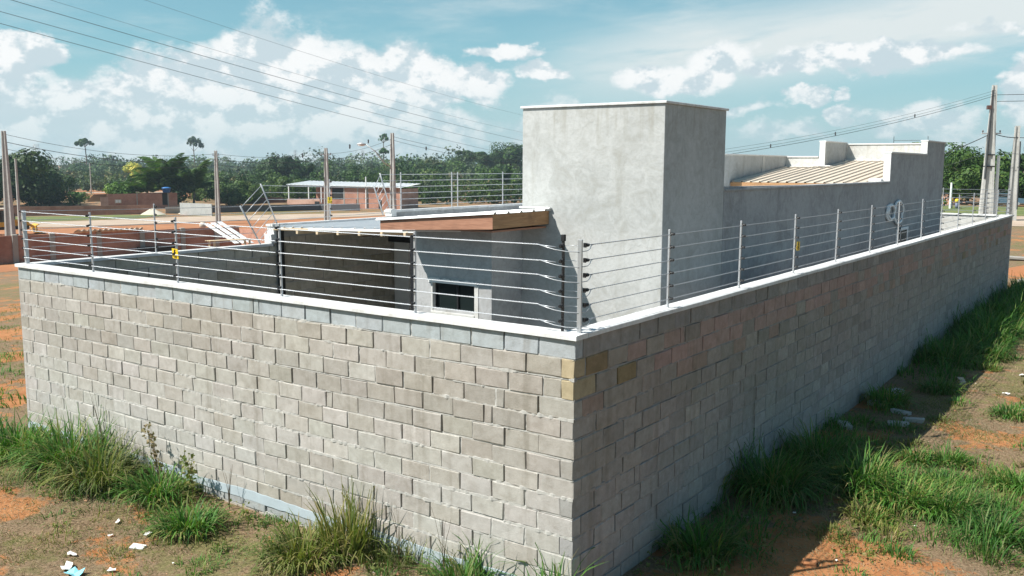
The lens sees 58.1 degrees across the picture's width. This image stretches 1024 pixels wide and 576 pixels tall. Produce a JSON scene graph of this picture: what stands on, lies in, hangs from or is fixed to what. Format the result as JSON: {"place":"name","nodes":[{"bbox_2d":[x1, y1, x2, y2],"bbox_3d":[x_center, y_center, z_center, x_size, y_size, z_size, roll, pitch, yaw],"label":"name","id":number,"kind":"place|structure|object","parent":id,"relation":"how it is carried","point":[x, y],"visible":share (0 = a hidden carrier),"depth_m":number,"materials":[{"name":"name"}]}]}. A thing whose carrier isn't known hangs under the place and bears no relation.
{"place":"outdoors","nodes":[
{"label":"outdoors","id":0,"kind":"place"},
{"bbox_2d":[0,216,386,271],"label":"clay bank","id":1,"kind":"structure","parent":0,"point":[12,267],"depth_m":118.78,"materials":[{"name":"soil"}]},
{"bbox_2d":[1,131,15,235],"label":"utility pole","id":2,"kind":"object","parent":1,"relation":"on","point":[9,224],"visible":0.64,"depth_m":92.41,"materials":[{"name":"concrete"}]},
{"bbox_2d":[7,142,215,161],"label":"overhead cable","id":3,"kind":"object","parent":2,"relation":"attached to","point":[96,157],"visible":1,"depth_m":103.09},
{"bbox_2d":[0,208,44,232],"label":"backhoe loader","id":4,"kind":"object","parent":1,"relation":"on","point":[33,226],"visible":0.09,"depth_m":103.11,"materials":[{"name":"yellow paint"}]},
{"bbox_2d":[390,133,396,208],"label":"utility pole","id":5,"kind":"object","parent":1,"relation":"on","point":[392,183],"visible":0.64,"depth_m":132.35,"materials":[{"name":"concrete"}]},
{"bbox_2d":[29,212,384,226],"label":"dirt road","id":6,"kind":"structure","parent":0,"point":[178,219],"depth_m":134.98,"materials":[{"name":"soil"}]},
{"bbox_2d":[0,165,1023,575],"bbox_3d":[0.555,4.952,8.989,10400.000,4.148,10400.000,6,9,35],"label":"ground","id":7,"kind":"structure","parent":0,"point":[160,561],"depth_m":10.98,"materials":[{"name":"soil"}]},
{"bbox_2d":[14,159,21,234],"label":"utility pole","id":8,"kind":"object","parent":7,"relation":"on","point":[18,202],"visible":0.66,"depth_m":99.11,"materials":[{"name":"concrete"}]},
{"bbox_2d":[0,148,67,205],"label":"tree","id":9,"kind":"object","parent":7,"relation":"on","point":[37,182],"visible":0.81,"depth_m":171.96,"materials":[{"name":"green plant"}]},
{"bbox_2d":[0,404,69,466],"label":"grass clump","id":10,"kind":"object","parent":7,"relation":"on","point":[8,444],"visible":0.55,"depth_m":13.56,"materials":[{"name":"plant"}]},
{"bbox_2d":[49,175,76,203],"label":"tree","id":11,"kind":"object","parent":7,"relation":"on","point":[71,180],"visible":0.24,"depth_m":185.91,"materials":[{"name":"green plant"}]},
{"bbox_2d":[0,404,132,491],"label":"grass clump","id":12,"kind":"object","parent":7,"relation":"on","point":[50,449],"visible":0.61,"depth_m":12.73,"materials":[{"name":"plant"}]},
{"bbox_2d":[64,567,84,575],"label":"plastic bag","id":13,"kind":"object","parent":7,"relation":"on","point":[74,571],"visible":1,"depth_m":9.66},
{"bbox_2d":[63,192,92,205],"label":"bush","id":14,"kind":"object","parent":7,"relation":"on","point":[76,198],"visible":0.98,"depth_m":177.72,"materials":[{"name":"green plant"}]},
{"bbox_2d":[74,138,93,167],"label":"emergent tree","id":15,"kind":"object","parent":7,"relation":"on","point":[81,142],"visible":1,"depth_m":500.47,"materials":[{"name":"green plant"}]},
{"bbox_2d":[15,215,159,221],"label":"grass verge","id":16,"kind":"object","parent":7,"relation":"on","point":[64,218],"depth_m":138.73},
{"bbox_2d":[0,205,179,215],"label":"brick wall","id":17,"kind":"structure","parent":7,"relation":"on","point":[97,210],"depth_m":146.05,"materials":[{"name":"brick"}]},
{"bbox_2d":[24,425,166,505],"bbox_3d":[-5.532,2.270,12.089,1.797,0.796,1.535,6,9,35],"label":"grass clump","id":18,"kind":"object","parent":7,"relation":"on","point":[94,473],"visible":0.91,"depth_m":12.12,"materials":[{"name":"plant"}]},
{"bbox_2d":[102,182,143,193],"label":"tree","id":19,"kind":"object","parent":7,"relation":"on","point":[113,190],"visible":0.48,"depth_m":173.27,"materials":[{"name":"green plant"}]},
{"bbox_2d":[87,193,177,207],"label":"brick house","id":20,"kind":"structure","parent":7,"relation":"on","point":[161,200],"depth_m":165.78,"materials":[{"name":"red brick"}]},
{"bbox_2d":[122,162,142,180],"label":"tree","id":21,"kind":"object","parent":7,"relation":"on","point":[132,166],"visible":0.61,"depth_m":300.50,"materials":[{"name":"yellow plant"}]},
{"bbox_2d":[0,226,266,263],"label":"brick enclosure","id":22,"kind":"object","parent":7,"relation":"on","point":[11,250],"visible":0.43,"depth_m":77.94,"materials":[{"name":"brick"}]},
{"bbox_2d":[74,227,142,232],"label":"tile stack","id":23,"kind":"object","parent":22,"relation":"on","point":[100,230],"visible":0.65,"depth_m":77.61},
{"bbox_2d":[117,170,158,192],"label":"palm tree","id":24,"kind":"object","parent":7,"relation":"on","point":[141,186],"visible":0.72,"depth_m":174.80,"materials":[{"name":"green plant"}]},
{"bbox_2d":[141,422,163,476],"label":"weed","id":25,"kind":"object","parent":7,"relation":"on","point":[153,445],"visible":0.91,"depth_m":12.17,"materials":[{"name":"plant"}]},
{"bbox_2d":[125,153,189,184],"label":"palm tree","id":26,"kind":"object","parent":7,"relation":"on","point":[163,169],"visible":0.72,"depth_m":173.98,"materials":[{"name":"green plant"}]},
{"bbox_2d":[101,455,215,521],"bbox_3d":[-4.585,2.446,11.672,1.467,0.597,1.136,6,9,35],"label":"grass clump","id":27,"kind":"object","parent":7,"relation":"on","point":[156,486],"visible":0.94,"depth_m":11.72,"materials":[{"name":"plant"}]},
{"bbox_2d":[156,177,197,206],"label":"tree","id":28,"kind":"object","parent":7,"relation":"on","point":[185,190],"visible":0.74,"depth_m":174.48,"materials":[{"name":"green plant"}]},
{"bbox_2d":[179,450,197,496],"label":"weed","id":29,"kind":"object","parent":7,"relation":"on","point":[189,469],"visible":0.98,"depth_m":11.70,"materials":[{"name":"green plant"}]},
{"bbox_2d":[139,491,239,547],"bbox_3d":[-3.787,2.645,10.786,1.139,0.462,1.198,6,9,35],"label":"grass clump","id":30,"kind":"object","parent":7,"relation":"on","point":[180,524],"visible":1,"depth_m":10.71,"materials":[{"name":"plant"}]},
{"bbox_2d":[160,158,225,202],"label":"palm tree","id":31,"kind":"object","parent":7,"relation":"on","point":[197,178],"visible":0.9,"depth_m":175.81,"materials":[{"name":"green plant"}]},
{"bbox_2d":[186,136,203,165],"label":"emergent tree","id":32,"kind":"object","parent":7,"relation":"on","point":[193,141],"visible":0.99,"depth_m":560.83,"materials":[{"name":"green plant"}]},
{"bbox_2d":[180,203,212,215],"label":"grey panel wall","id":33,"kind":"structure","parent":7,"relation":"on","point":[187,209],"depth_m":146.45,"materials":[{"name":"concrete"}]},
{"bbox_2d":[212,151,220,223],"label":"utility pole","id":34,"kind":"object","parent":7,"relation":"on","point":[217,203],"visible":0.98,"depth_m":123.89,"materials":[{"name":"concrete"}]},
{"bbox_2d":[205,184,248,205],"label":"tree","id":35,"kind":"object","parent":7,"relation":"on","point":[233,195],"visible":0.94,"depth_m":179.94,"materials":[{"name":"green plant"}]},
{"bbox_2d":[205,238,250,247],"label":"work bench","id":36,"kind":"object","parent":7,"relation":"on","point":[214,243],"visible":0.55,"depth_m":68.41,"materials":[{"name":"brown wood"}]},
{"bbox_2d":[204,221,253,243],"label":"leaning planks","id":37,"kind":"object","parent":7,"relation":"on","point":[227,232],"visible":0.89,"depth_m":71.74,"materials":[{"name":"white wood"}]},
{"bbox_2d":[230,180,261,203],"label":"tree","id":38,"kind":"object","parent":7,"relation":"on","point":[244,185],"visible":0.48,"depth_m":190.14,"materials":[{"name":"green plant"}]},
{"bbox_2d":[0,142,522,191],"bbox_3d":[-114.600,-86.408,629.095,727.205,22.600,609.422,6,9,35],"label":"forest","id":39,"kind":"object","parent":7,"relation":"on","point":[238,171],"visible":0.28,"depth_m":377.71,"materials":[{"name":"green plant"}]},
{"bbox_2d":[221,197,315,203],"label":"red wall","id":40,"kind":"structure","parent":7,"relation":"on","point":[262,200],"depth_m":193.97,"materials":[{"name":"brick"}]},
{"bbox_2d":[18,203,521,417],"bbox_3d":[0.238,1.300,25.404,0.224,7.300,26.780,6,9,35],"label":"block wall","id":41,"kind":"structure","parent":7,"relation":"on","point":[371,267],"depth_m":18.68,"materials":[{"name":"concrete"}]},
{"bbox_2d":[38,204,260,255],"bbox_3d":[-6.152,-1.040,16.073,0.083,0.857,4.422,6,9,35],"label":"electric fence","id":42,"kind":"object","parent":41,"relation":"on","point":[155,223],"visible":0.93,"depth_m":16.01,"materials":[{"name":"metal"}]},
{"bbox_2d":[242,179,383,240],"bbox_3d":[-3.984,-1.647,19.033,0.084,1.174,3.861,6,9,36],"label":"electric fence","id":43,"kind":"object","parent":41,"relation":"on","point":[329,204],"visible":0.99,"depth_m":18.68,"materials":[{"name":"metal"}]},
{"bbox_2d":[375,172,522,211],"bbox_3d":[2.494,-3.082,27.954,0.040,0.904,18.924,6,9,35],"label":"electric fence","id":44,"kind":"object","parent":41,"relation":"on","point":[451,191],"visible":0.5,"depth_m":22.37,"materials":[{"name":"metal"}]},
{"bbox_2d":[253,154,302,177],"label":"tree","id":45,"kind":"object","parent":7,"relation":"on","point":[283,167],"visible":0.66,"depth_m":285.67,"materials":[{"name":"green plant"}]},
{"bbox_2d":[46,166,522,204],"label":"scrub thicket","id":46,"kind":"object","parent":7,"relation":"on","point":[429,195],"visible":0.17,"depth_m":204.82,"materials":[{"name":"green plant"}]},
{"bbox_2d":[212,204,359,212],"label":"dark block wall","id":47,"kind":"structure","parent":7,"relation":"on","point":[264,208],"depth_m":161.03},
{"bbox_2d":[271,175,310,201],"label":"tree","id":48,"kind":"object","parent":7,"relation":"on","point":[282,186],"visible":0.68,"depth_m":187.69,"materials":[{"name":"green plant"}]},
{"bbox_2d":[15,263,587,575],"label":"block wall","id":49,"kind":"structure","parent":7,"relation":"on","point":[279,402],"depth_m":10.43,"materials":[{"name":"concrete"}]},
{"bbox_2d":[19,210,592,332],"bbox_3d":[-3.377,-0.441,11.408,10.054,0.902,0.412,6,9,35],"label":"electric fence","id":50,"kind":"object","parent":49,"relation":"on","point":[562,260],"visible":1,"depth_m":9.73,"materials":[{"name":"metal"}]},
{"bbox_2d":[241,510,361,575],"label":"grass clump","id":51,"kind":"object","parent":7,"relation":"on","point":[294,548],"visible":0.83,"depth_m":9.85,"materials":[{"name":"plant"}]},
{"bbox_2d":[294,163,318,175],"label":"palm tree","id":52,"kind":"object","parent":7,"relation":"on","point":[307,170],"visible":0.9,"depth_m":280.07,"materials":[{"name":"green plant"}]},
{"bbox_2d":[320,148,330,219],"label":"utility pole","id":53,"kind":"object","parent":7,"relation":"on","point":[326,183],"visible":0.95,"depth_m":128.91,"materials":[{"name":"concrete"}]},
{"bbox_2d":[286,475,405,575],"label":"grass clump","id":54,"kind":"object","parent":7,"relation":"on","point":[346,525],"visible":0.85,"depth_m":10.01,"materials":[{"name":"plant"}]},
{"bbox_2d":[286,181,417,209],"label":"brick building","id":55,"kind":"structure","parent":7,"relation":"on","point":[359,192],"depth_m":171.66,"materials":[{"name":"orange brick"}]},
{"bbox_2d":[343,164,375,180],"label":"tree","id":56,"kind":"object","parent":7,"relation":"on","point":[353,169],"visible":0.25,"depth_m":277.92,"materials":[{"name":"green plant"}]},
{"bbox_2d":[378,133,388,165],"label":"emergent tree","id":57,"kind":"object","parent":7,"relation":"on","point":[382,150],"visible":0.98,"depth_m":469.68,"materials":[{"name":"green plant"}]},
{"bbox_2d":[398,528,519,575],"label":"grass clump","id":58,"kind":"object","parent":7,"relation":"on","point":[469,571],"visible":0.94,"depth_m":9.28,"materials":[{"name":"plant"}]},
{"bbox_2d":[451,150,485,164],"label":"tree","id":59,"kind":"object","parent":7,"relation":"on","point":[467,154],"visible":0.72,"depth_m":410.82,"materials":[{"name":"green plant"}]},
{"bbox_2d":[475,154,494,168],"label":"tree","id":60,"kind":"object","parent":7,"relation":"on","point":[483,158],"visible":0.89,"depth_m":383.79,"materials":[{"name":"green plant"}]},
{"bbox_2d":[489,167,518,185],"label":"palm tree","id":61,"kind":"object","parent":7,"relation":"on","point":[507,178],"visible":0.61,"depth_m":232.54,"materials":[{"name":"green plant"}]},
{"bbox_2d":[488,142,522,172],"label":"tree","id":62,"kind":"object","parent":7,"relation":"on","point":[512,150],"visible":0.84,"depth_m":392.39,"materials":[{"name":"green plant"}]},
{"bbox_2d":[0,378,1023,575],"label":"weeds","id":63,"kind":"object","parent":7,"relation":"on","point":[373,566],"visible":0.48,"depth_m":11.04,"materials":[{"name":"green plant"}]},
{"bbox_2d":[0,355,1023,575],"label":"dry straw","id":64,"kind":"object","parent":7,"relation":"on","point":[805,535],"visible":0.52,"depth_m":10.87,"materials":[{"name":"plant"}]},
{"bbox_2d":[0,346,1023,575],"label":"pebbles","id":65,"kind":"object","parent":7,"relation":"on","point":[398,573],"visible":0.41,"depth_m":10.93,"materials":[{"name":"stone"}]},
{"bbox_2d":[504,542,603,575],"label":"grass clump","id":66,"kind":"object","parent":7,"relation":"on","point":[551,571],"visible":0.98,"depth_m":8.77,"materials":[{"name":"plant"}]},
{"bbox_2d":[650,505,759,575],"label":"grass clump","id":67,"kind":"object","parent":7,"relation":"on","point":[701,542],"visible":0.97,"depth_m":10.00,"materials":[{"name":"plant"}]},
{"bbox_2d":[716,428,848,519],"bbox_3d":[3.565,2.287,11.626,1.384,0.837,1.953,6,9,35],"label":"grass clump","id":68,"kind":"object","parent":7,"relation":"on","point":[751,479],"visible":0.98,"depth_m":11.61,"materials":[{"name":"plant"}]},
{"bbox_2d":[560,215,1012,575],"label":"block wall","id":69,"kind":"structure","parent":7,"relation":"on","point":[678,398],"depth_m":11.52,"materials":[{"name":"concrete"}]},
{"bbox_2d":[589,189,1011,318],"bbox_3d":[8.447,-1.413,19.264,0.087,0.850,26.510,6,9,35],"label":"electric fence","id":70,"kind":"object","parent":69,"relation":"on","point":[669,260],"visible":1,"depth_m":12.70,"materials":[{"name":"metal"}]},
{"bbox_2d":[803,558,816,567],"bbox_3d":[3.148,2.916,9.757,0.146,0.085,0.131,1,10,19],"label":"clay clod","id":71,"kind":"object","parent":7,"relation":"on","point":[809,562],"visible":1,"depth_m":9.71,"materials":[{"name":"soil"}]},
{"bbox_2d":[769,414,890,476],"bbox_3d":[4.575,2.192,12.877,1.564,0.693,1.822,6,9,35],"label":"grass clump","id":72,"kind":"object","parent":7,"relation":"on","point":[813,444],"visible":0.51,"depth_m":13.00,"materials":[{"name":"plant"}]},
{"bbox_2d":[807,438,925,507],"bbox_3d":[4.535,2.317,11.952,1.731,0.668,1.615,-2,8,-13],"label":"grass clump","id":73,"kind":"object","parent":7,"relation":"on","point":[847,474],"visible":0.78,"depth_m":11.88,"materials":[{"name":"plant"}]},
{"bbox_2d":[835,495,902,530],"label":"grass clump","id":74,"kind":"object","parent":7,"relation":"on","point":[868,509],"visible":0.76,"depth_m":11.05,"materials":[{"name":"plant"}]},
{"bbox_2d":[858,381,923,410],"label":"grass clump","id":75,"kind":"object","parent":7,"relation":"on","point":[877,396],"visible":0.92,"depth_m":16.28,"materials":[{"name":"plant"}]},
{"bbox_2d":[850,458,966,525],"bbox_3d":[4.844,2.478,11.412,1.511,0.508,1.633,6,9,35],"label":"grass clump","id":76,"kind":"object","parent":7,"relation":"on","point":[906,501],"visible":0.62,"depth_m":11.33,"materials":[{"name":"plant"}]},
{"bbox_2d":[902,417,924,423],"bbox_3d":[6.667,2.191,15.317,0.338,0.088,0.160,0,3,30],"label":"rubble piece","id":77,"kind":"object","parent":7,"relation":"on","point":[915,419],"visible":0.72,"depth_m":15.25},
{"bbox_2d":[888,442,941,468],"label":"grass clump","id":78,"kind":"object","parent":7,"relation":"on","point":[917,456],"visible":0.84,"depth_m":13.05,"materials":[{"name":"plant"}]},
{"bbox_2d":[911,371,975,396],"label":"grass clump","id":79,"kind":"object","parent":7,"relation":"on","point":[929,387],"visible":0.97,"depth_m":17.20,"materials":[{"name":"plant"}]},
{"bbox_2d":[880,472,1007,530],"bbox_3d":[5.253,2.549,11.173,1.476,0.445,1.361,6,9,35],"label":"grass clump","id":80,"kind":"object","parent":7,"relation":"on","point":[935,517],"visible":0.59,"depth_m":11.07,"materials":[{"name":"plant"}]},
{"bbox_2d":[912,142,979,194],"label":"tree","id":81,"kind":"object","parent":7,"relation":"on","point":[952,145],"visible":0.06,"depth_m":113.92,"materials":[{"name":"green plant"}]},
{"bbox_2d":[930,447,980,471],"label":"grass clump","id":82,"kind":"object","parent":7,"relation":"on","point":[942,455],"visible":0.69,"depth_m":13.01,"materials":[{"name":"plant"}]},
{"bbox_2d":[913,328,999,371],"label":"grass clump","id":83,"kind":"object","parent":7,"relation":"on","point":[951,349],"visible":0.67,"depth_m":19.73,"materials":[{"name":"plant"}]},
{"bbox_2d":[941,194,976,204],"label":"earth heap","id":84,"kind":"object","parent":7,"relation":"on","point":[963,202],"visible":0.22,"depth_m":107.98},
{"bbox_2d":[939,213,1013,283],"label":"block wall","id":85,"kind":"structure","parent":7,"relation":"on","point":[954,217],"depth_m":30.92,"materials":[{"name":"concrete"}]},
{"bbox_2d":[941,188,1010,214],"bbox_3d":[12.145,-3.217,32.971,10.044,0.860,0.045,6,9,35],"label":"electric fence","id":86,"kind":"object","parent":85,"relation":"on","point":[980,202],"visible":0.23,"depth_m":30.58,"materials":[{"name":"metal"}]},
{"bbox_2d":[942,146,1011,201],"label":"tree","id":87,"kind":"object","parent":7,"relation":"on","point":[970,171],"visible":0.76,"depth_m":105.64,"materials":[{"name":"green plant"}]},
{"bbox_2d":[941,498,1023,552],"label":"grass clump","id":88,"kind":"object","parent":7,"relation":"on","point":[1009,527],"visible":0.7,"depth_m":10.50,"materials":[{"name":"plant"}]},
{"bbox_2d":[941,206,1023,215],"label":"roadside grass","id":89,"kind":"structure","parent":7,"relation":"on","point":[1020,211],"depth_m":92.10,"materials":[{"name":"plant"}]},
{"bbox_2d":[978,85,1001,213],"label":"utility pole","id":90,"kind":"object","parent":7,"relation":"on","point":[987,183],"visible":0.97,"depth_m":72.08,"materials":[{"name":"concrete"}]},
{"bbox_2d":[733,95,995,153],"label":"overhead cable","id":91,"kind":"object","parent":90,"relation":"attached to","point":[864,129],"visible":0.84,"depth_m":66.84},
{"bbox_2d":[968,338,1022,363],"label":"grass clump","id":92,"kind":"object","parent":7,"relation":"on","point":[1006,356],"visible":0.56,"depth_m":20.24,"materials":[{"name":"plant"}]},
{"bbox_2d":[993,155,999,213],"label":"utility pole","id":93,"kind":"object","parent":7,"relation":"on","point":[996,182],"visible":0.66,"depth_m":72.58,"materials":[{"name":"concrete"}]},
{"bbox_2d":[976,459,1023,496],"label":"grass clump","id":94,"kind":"object","parent":7,"relation":"on","point":[1018,482],"visible":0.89,"depth_m":12.11,"materials":[{"name":"plant"}]},
{"bbox_2d":[982,399,1023,423],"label":"grass clump","id":95,"kind":"object","parent":7,"relation":"on","point":[1008,413],"visible":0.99,"depth_m":15.60,"materials":[{"name":"plant"}]},
{"bbox_2d":[994,159,1023,197],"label":"tree","id":96,"kind":"object","parent":7,"relation":"on","point":[1021,187],"visible":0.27,"depth_m":110.36,"materials":[{"name":"green plant"}]},
{"bbox_2d":[998,193,1023,204],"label":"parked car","id":97,"kind":"object","parent":7,"relation":"on","point":[1020,200],"visible":0.19,"depth_m":101.80,"materials":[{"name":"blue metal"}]},
{"bbox_2d":[1005,126,1020,220],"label":"utility pole","id":98,"kind":"object","parent":7,"relation":"on","point":[1014,174],"visible":0.76,"depth_m":72.47,"materials":[{"name":"concrete"}]},
{"bbox_2d":[1008,265,1023,276],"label":"clay mound","id":99,"kind":"object","parent":7,"relation":"on","point":[1015,270],"visible":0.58,"depth_m":36.43,"materials":[{"name":"soil"}]},
{"bbox_2d":[0,272,1023,575],"bbox_3d":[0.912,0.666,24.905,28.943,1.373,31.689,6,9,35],"label":"ground grass","id":100,"kind":"structure","parent":0,"point":[998,316],"depth_m":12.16,"materials":[{"name":"plant"}]},
{"bbox_2d":[0,0,1023,165],"label":"sky","id":101,"kind":"structure","parent":0,"point":[782,70],"materials":[{"name":"blue"}]},
{"bbox_2d":[1012,216,1023,225],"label":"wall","id":102,"kind":"structure","parent":0,"point":[1019,221],"depth_m":71.54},
{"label":"yard slab","id":103,"kind":"structure","parent":0,"visible":0},
{"bbox_2d":[273,100,945,330],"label":"house","id":104,"kind":"structure","parent":103,"relation":"on","point":[593,173],"depth_m":14.11,"materials":[{"name":"concrete"}]},
{"bbox_2d":[435,283,473,311],"bbox_3d":[-0.857,0.150,14.381,0.840,0.460,0.065,6,9,35],"label":"window","id":105,"kind":"structure","parent":104,"relation":"in","point":[442,301],"depth_m":14.40,"materials":[{"name":"black glass"}]},
{"bbox_2d":[885,200,903,231],"bbox_3d":[9.715,-1.803,23.424,0.112,0.856,1.633,6,9,35],"label":"cable coil","id":106,"kind":"object","parent":104,"relation":"hanging from","point":[888,217],"visible":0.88,"depth_m":23.30,"materials":[{"name":"white metal"}]},
{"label":"utility pole","id":107,"kind":"object","parent":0,"visible":0},
{"bbox_2d":[0,23,518,156],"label":"overhead cable","id":108,"kind":"object","parent":107,"relation":"attached to","point":[215,81],"visible":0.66,"depth_m":47.28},
{"bbox_2d":[0,11,519,148],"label":"overhead cable","id":109,"kind":"object","parent":107,"relation":"attached to","point":[224,73],"visible":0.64,"depth_m":48.04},
{"bbox_2d":[12,0,521,140],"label":"overhead cable","id":110,"kind":"object","parent":107,"relation":"attached to","point":[229,63],"visible":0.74,"depth_m":48.44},
{"bbox_2d":[52,0,522,132],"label":"overhead cable","id":111,"kind":"object","parent":107,"relation":"attached to","point":[257,62],"visible":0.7,"depth_m":54.22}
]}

